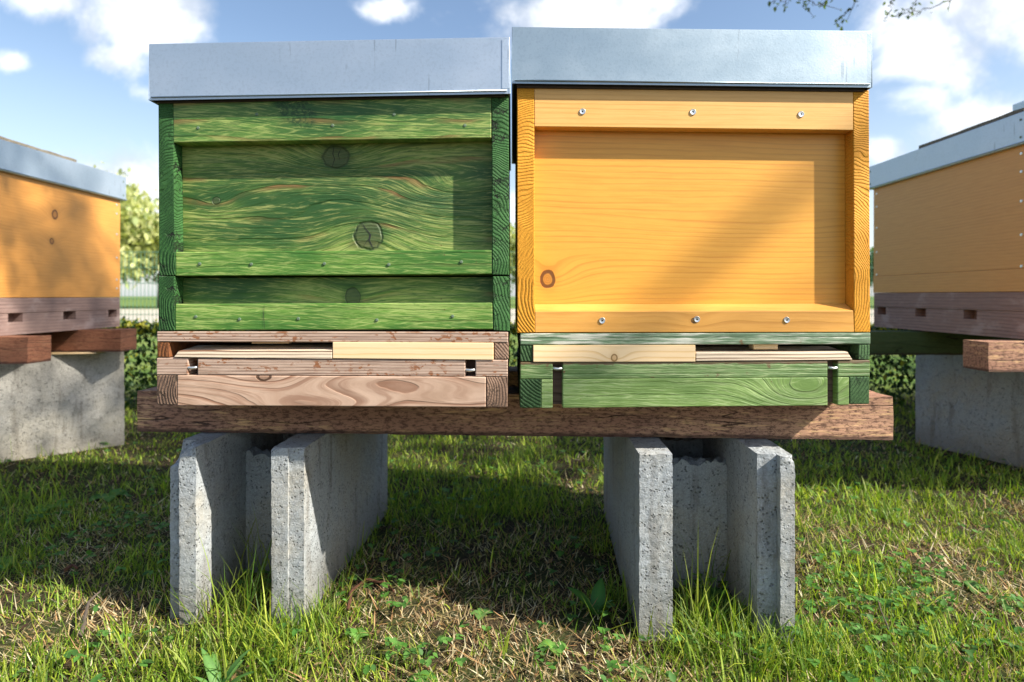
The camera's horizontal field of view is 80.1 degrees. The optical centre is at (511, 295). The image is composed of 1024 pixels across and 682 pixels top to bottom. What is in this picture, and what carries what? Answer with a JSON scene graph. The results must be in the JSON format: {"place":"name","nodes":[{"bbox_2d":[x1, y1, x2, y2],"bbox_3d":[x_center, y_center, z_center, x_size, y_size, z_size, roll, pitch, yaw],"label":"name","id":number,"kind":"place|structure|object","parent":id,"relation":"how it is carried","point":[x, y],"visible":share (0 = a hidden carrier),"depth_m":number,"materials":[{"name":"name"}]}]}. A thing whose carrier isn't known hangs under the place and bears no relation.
{"place":"outdoors","nodes":[
{"label":"outdoors","id":0,"kind":"place"},
{"bbox_2d":[157,329,509,406],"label":"hive floor","id":1,"kind":"structure","parent":0,"point":[250,368],"depth_m":0.87,"materials":[{"name":"wood"}]},
{"bbox_2d":[158,276,510,330],"bbox_3d":[-0.257,0.011,1.120,0.508,0.079,0.520,0,0,0],"label":"hive box","id":2,"kind":"object","parent":1,"relation":"on","point":[345,303],"visible":1,"depth_m":0.88,"materials":[{"name":"green wood"}]},
{"bbox_2d":[158,94,509,278],"bbox_3d":[-0.258,-0.159,1.120,0.507,0.262,0.520,0,0,0],"label":"hive box","id":3,"kind":"object","parent":2,"relation":"on","point":[360,188],"visible":0.88,"depth_m":0.89,"materials":[{"name":"green wood"}]},
{"bbox_2d":[148,37,510,170],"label":"hive roof","id":4,"kind":"structure","parent":3,"relation":"on","point":[434,68],"depth_m":0.86,"materials":[{"name":"silver metal"}]},
{"bbox_2d":[333,342,493,359],"bbox_3d":[-0.141,0.078,0.877,0.231,0.024,0.026,0,0,2],"label":"entrance block","id":5,"kind":"object","parent":1,"relation":"on","point":[419,350],"depth_m":0.86,"materials":[{"name":"brown wood"}]},
{"bbox_2d":[119,309,873,323],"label":"gravel path","id":6,"kind":"structure","parent":0,"point":[132,311],"depth_m":14.73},
{"bbox_2d":[0,296,1023,681],"bbox_3d":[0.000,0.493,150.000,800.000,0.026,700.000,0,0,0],"label":"lawn","id":7,"kind":"structure","parent":0,"point":[560,466],"depth_m":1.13,"materials":[{"name":"plant"}]},
{"bbox_2d":[0,555,17,568],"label":"broadleaf weed","id":8,"kind":"object","parent":7,"relation":"on","point":[6,563],"visible":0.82,"depth_m":1.13,"materials":[{"name":"green plant"}]},
{"bbox_2d":[0,351,124,462],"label":"concrete block","id":9,"kind":"object","parent":7,"relation":"on","point":[63,403],"depth_m":1.90,"materials":[{"name":"grey concrete"}]},
{"bbox_2d":[0,335,50,363],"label":"timber beam","id":10,"kind":"structure","parent":9,"relation":"on","point":[22,349],"depth_m":1.56,"materials":[{"name":"brown wood"}]},
{"bbox_2d":[51,352,102,354],"bbox_3d":[-1.399,0.179,1.945,0.180,0.006,0.120,0,0,-11],"label":"wooden shim","id":11,"kind":"object","parent":9,"relation":"on","point":[53,353],"visible":0.26,"depth_m":1.89,"materials":[{"name":"brown wood"}]},
{"bbox_2d":[18,328,136,351],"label":"timber beam","id":12,"kind":"structure","parent":11,"relation":"on","point":[105,340],"depth_m":1.90,"materials":[{"name":"brown wood"}]},
{"bbox_2d":[0,297,119,335],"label":"hive floor","id":13,"kind":"structure","parent":12,"relation":"on","point":[33,315],"depth_m":1.81,"materials":[{"name":"brown wood"}]},
{"bbox_2d":[0,171,119,297],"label":"hive box","id":14,"kind":"object","parent":13,"relation":"on","point":[57,241],"visible":0.93,"depth_m":1.80,"materials":[{"name":"wood"}]},
{"bbox_2d":[0,139,126,200],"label":"hive roof","id":15,"kind":"structure","parent":14,"relation":"on","point":[22,161],"depth_m":1.80,"materials":[{"name":"silver metal"}]},
{"bbox_2d":[0,136,76,161],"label":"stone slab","id":16,"kind":"object","parent":15,"relation":"on","point":[37,148],"depth_m":1.83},
{"bbox_2d":[63,564,77,571],"bbox_3d":[-0.766,0.475,1.065,0.021,0.008,0.019,0,0,0],"label":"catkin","id":17,"kind":"object","parent":7,"relation":"on","point":[66,569],"visible":1,"depth_m":1.06},
{"bbox_2d":[78,590,100,637],"bbox_3d":[-0.634,0.474,0.911,0.014,0.009,0.133,0,0,-25],"label":"fallen twig","id":18,"kind":"object","parent":7,"relation":"on","point":[82,629],"visible":0.98,"depth_m":0.90,"materials":[{"name":"brown plant"}]},
{"bbox_2d":[88,489,128,501],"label":"broadleaf weed","id":19,"kind":"object","parent":7,"relation":"on","point":[115,493],"visible":0.76,"depth_m":1.48,"materials":[{"name":"green plant"}]},
{"bbox_2d":[93,161,158,279],"bbox_3d":[-17.615,-2.419,25.291,7.114,5.824,6.757,0,0,44],"label":"tree","id":20,"kind":"object","parent":7,"relation":"on","point":[132,188],"visible":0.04,"depth_m":25.31,"materials":[{"name":"green plant"}]},
{"bbox_2d":[120,183,158,307],"bbox_3d":[-14.086,-1.863,23.943,6.555,4.712,6.927,0,0,44],"label":"tree","id":21,"kind":"object","parent":7,"relation":"on","point":[134,241],"visible":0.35,"depth_m":22.43,"materials":[{"name":"green plant"}]},
{"bbox_2d":[193,647,253,681],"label":"broadleaf weed","id":22,"kind":"object","parent":7,"relation":"on","point":[209,661],"visible":1,"depth_m":0.78,"materials":[{"name":"green plant"}]},
{"bbox_2d":[170,432,387,624],"bbox_3d":[-0.405,0.369,1.164,0.214,0.284,0.502,0,0,3],"label":"concrete block","id":23,"kind":"object","parent":7,"relation":"on","point":[314,500],"depth_m":0.98,"materials":[{"name":"grey concrete"}]},
{"bbox_2d":[509,366,517,385],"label":"timber beam","id":24,"kind":"structure","parent":23,"relation":"on","point":[513,377],"depth_m":1.29,"materials":[{"name":"brown wood"}]},
{"bbox_2d":[137,386,893,439],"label":"timber beam","id":25,"kind":"structure","parent":23,"relation":"on","point":[872,419],"depth_m":0.98,"materials":[{"name":"brown wood"}]},
{"bbox_2d":[346,627,369,643],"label":"broadleaf weed","id":26,"kind":"object","parent":7,"relation":"on","point":[358,635],"visible":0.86,"depth_m":0.89,"materials":[{"name":"green plant"}]},
{"bbox_2d":[346,578,394,610],"bbox_3d":[-0.242,0.480,0.989,0.058,0.012,0.090,0,0,45],"label":"twig","id":27,"kind":"object","parent":7,"relation":"on","point":[356,586],"visible":0.84,"depth_m":1.00,"materials":[{"name":"brown wood"}]},
{"bbox_2d":[407,670,437,681],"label":"broadleaf weed","id":28,"kind":"object","parent":7,"relation":"on","point":[424,677],"visible":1,"depth_m":0.80,"materials":[{"name":"green plant"}]},
{"bbox_2d":[470,607,494,620],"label":"broadleaf weed","id":29,"kind":"object","parent":7,"relation":"on","point":[481,615],"visible":1,"depth_m":0.96,"materials":[{"name":"green plant"}]},
{"bbox_2d":[120,251,873,322],"bbox_3d":[1.000,-0.070,7.822,20.060,1.120,0.067,0,0,0],"label":"wire fence","id":30,"kind":"object","parent":7,"relation":"on","point":[156,283],"depth_m":7.80,"materials":[{"name":"grey metal"}]},
{"bbox_2d":[95,316,915,408],"bbox_3d":[-0.002,0.285,2.845,8.424,0.433,0.515,0,0,0],"label":"hedge","id":31,"kind":"object","parent":7,"relation":"on","point":[145,327],"visible":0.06,"depth_m":2.66,"materials":[{"name":"green plant"}]},
{"bbox_2d":[0,433,1023,681],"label":"clover","id":32,"kind":"object","parent":7,"relation":"on","point":[808,605],"visible":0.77,"depth_m":0.94,"materials":[{"name":"green plant"}]},
{"bbox_2d":[875,593,889,629],"bbox_3d":[0.553,0.471,0.911,0.002,0.014,0.088,0,0,20],"label":"fallen twig","id":33,"kind":"object","parent":32,"relation":"on","point":[883,615],"visible":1,"depth_m":0.90,"materials":[{"name":"brown plant"}]},
{"bbox_2d":[510,222,514,292],"bbox_3d":[0.156,-1.723,30.693,6.908,4.433,5.758,0,0,0],"label":"tree","id":34,"kind":"object","parent":7,"relation":"on","point":[512,250],"visible":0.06,"depth_m":29.95,"materials":[{"name":"green plant"}]},
{"bbox_2d":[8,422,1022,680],"bbox_3d":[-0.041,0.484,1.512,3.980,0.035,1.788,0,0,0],"label":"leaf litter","id":35,"kind":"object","parent":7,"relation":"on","point":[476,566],"visible":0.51,"depth_m":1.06,"materials":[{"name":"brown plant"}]},
{"bbox_2d":[538,639,567,656],"bbox_3d":[0.060,0.495,0.859,0.042,0.009,0.030,0,0,45],"label":"broadleaf weed","id":36,"kind":"object","parent":7,"relation":"on","point":[548,641],"visible":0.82,"depth_m":0.86,"materials":[{"name":"green plant"}]},
{"bbox_2d":[567,578,612,615],"bbox_3d":[0.130,0.476,0.936,0.064,0.042,0.078,0,0,-23],"label":"broadleaf weed","id":37,"kind":"object","parent":7,"relation":"on","point":[598,589],"visible":0.91,"depth_m":0.96,"materials":[{"name":"green plant"}]},
{"bbox_2d":[627,663,651,680],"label":"broadleaf weed","id":38,"kind":"object","parent":7,"relation":"on","point":[642,667],"visible":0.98,"depth_m":0.80,"materials":[{"name":"green plant"}]},
{"bbox_2d":[603,437,794,643],"bbox_3d":[0.304,0.369,1.119,0.221,0.284,0.502,0,0,3],"label":"concrete block","id":39,"kind":"object","parent":7,"relation":"on","point":[659,492],"depth_m":0.92,"materials":[{"name":"grey concrete"}]},
{"bbox_2d":[695,587,732,605],"bbox_3d":[0.322,0.482,0.976,0.052,0.011,0.057,0,0,0],"label":"broadleaf weed","id":40,"kind":"object","parent":7,"relation":"on","point":[718,593],"visible":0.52,"depth_m":0.98,"materials":[{"name":"green plant"}]},
{"bbox_2d":[687,626,763,663],"bbox_3d":[0.291,0.477,0.833,0.113,0.009,0.009,0,0,45],"label":"fallen twig","id":41,"kind":"object","parent":7,"relation":"on","point":[720,643],"visible":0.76,"depth_m":0.83,"materials":[{"name":"brown plant"}]},
{"bbox_2d":[768,0,950,30],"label":"overhanging tree","id":42,"kind":"object","parent":7,"relation":"on","point":[824,4],"visible":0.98,"depth_m":2.90,"materials":[{"name":"green plant"}]},
{"bbox_2d":[870,247,873,286],"bbox_3d":[17.008,-0.995,26.871,4.893,2.980,5.101,0,0,0],"label":"tree","id":43,"kind":"object","parent":7,"relation":"on","point":[872,249],"visible":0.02,"depth_m":26.22,"materials":[{"name":"green plant"}]},
{"bbox_2d":[915,355,1023,467],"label":"concrete block","id":44,"kind":"object","parent":7,"relation":"on","point":[961,408],"depth_m":1.91,"materials":[{"name":"grey concrete"}]},
{"bbox_2d":[869,330,1023,354],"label":"timber beam","id":45,"kind":"structure","parent":44,"relation":"on","point":[901,342],"depth_m":1.80,"materials":[{"name":"green wood"}]},
{"bbox_2d":[874,292,1023,338],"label":"hive floor","id":46,"kind":"structure","parent":45,"relation":"on","point":[996,314],"depth_m":1.66,"materials":[{"name":"brown wood"}]},
{"bbox_2d":[873,145,1023,292],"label":"hive box","id":47,"kind":"object","parent":46,"relation":"on","point":[958,228],"visible":0.94,"depth_m":1.66,"materials":[{"name":"wood"}]},
{"bbox_2d":[869,111,1023,189],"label":"hive roof","id":48,"kind":"structure","parent":47,"relation":"on","point":[1004,134],"depth_m":1.65,"materials":[{"name":"silver metal"}]},
{"bbox_2d":[918,108,1023,148],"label":"roof","id":49,"kind":"structure","parent":48,"relation":"on","point":[1017,111],"depth_m":1.64,"materials":[{"name":"grey metal"}]},
{"bbox_2d":[963,339,1023,371],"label":"timber beam","id":50,"kind":"structure","parent":44,"relation":"on","point":[995,355],"depth_m":1.40,"materials":[{"name":"brown wood"}]},
{"bbox_2d":[962,580,989,593],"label":"broadleaf weed","id":51,"kind":"object","parent":7,"relation":"on","point":[971,584],"visible":0.79,"depth_m":1.04,"materials":[{"name":"green plant"}]},
{"bbox_2d":[0,0,1023,295],"label":"sky","id":52,"kind":"structure","parent":0,"point":[74,74],"materials":[{"name":"blue"}]},
{"bbox_2d":[517,332,869,407],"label":"hive floor","id":53,"kind":"structure","parent":0,"point":[770,368],"depth_m":0.88,"materials":[{"name":"green paint"}]},
{"bbox_2d":[533,345,694,361],"bbox_3d":[0.147,0.083,0.884,0.235,0.024,0.026,0,0,-2],"label":"entrance block","id":54,"kind":"object","parent":53,"relation":"on","point":[613,353],"depth_m":0.87,"materials":[{"name":"brown wood"}]},
{"bbox_2d":[515,88,869,332],"bbox_3d":[0.265,-0.123,1.127,0.515,0.353,0.520,0,0,0],"label":"hive box","id":55,"kind":"object","parent":53,"relation":"on","point":[683,211],"visible":1,"depth_m":0.90,"materials":[{"name":"wood"}]},
{"bbox_2d":[511,27,872,163],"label":"hive roof","id":56,"kind":"structure","parent":55,"relation":"on","point":[688,59],"depth_m":0.87,"materials":[{"name":"grey metal"}]},
{"bbox_2d":[1013,101,1023,110],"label":"hive roof","id":57,"kind":"structure","parent":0,"point":[1019,105],"depth_m":2.43,"materials":[{"name":"grey metal"}]}
]}

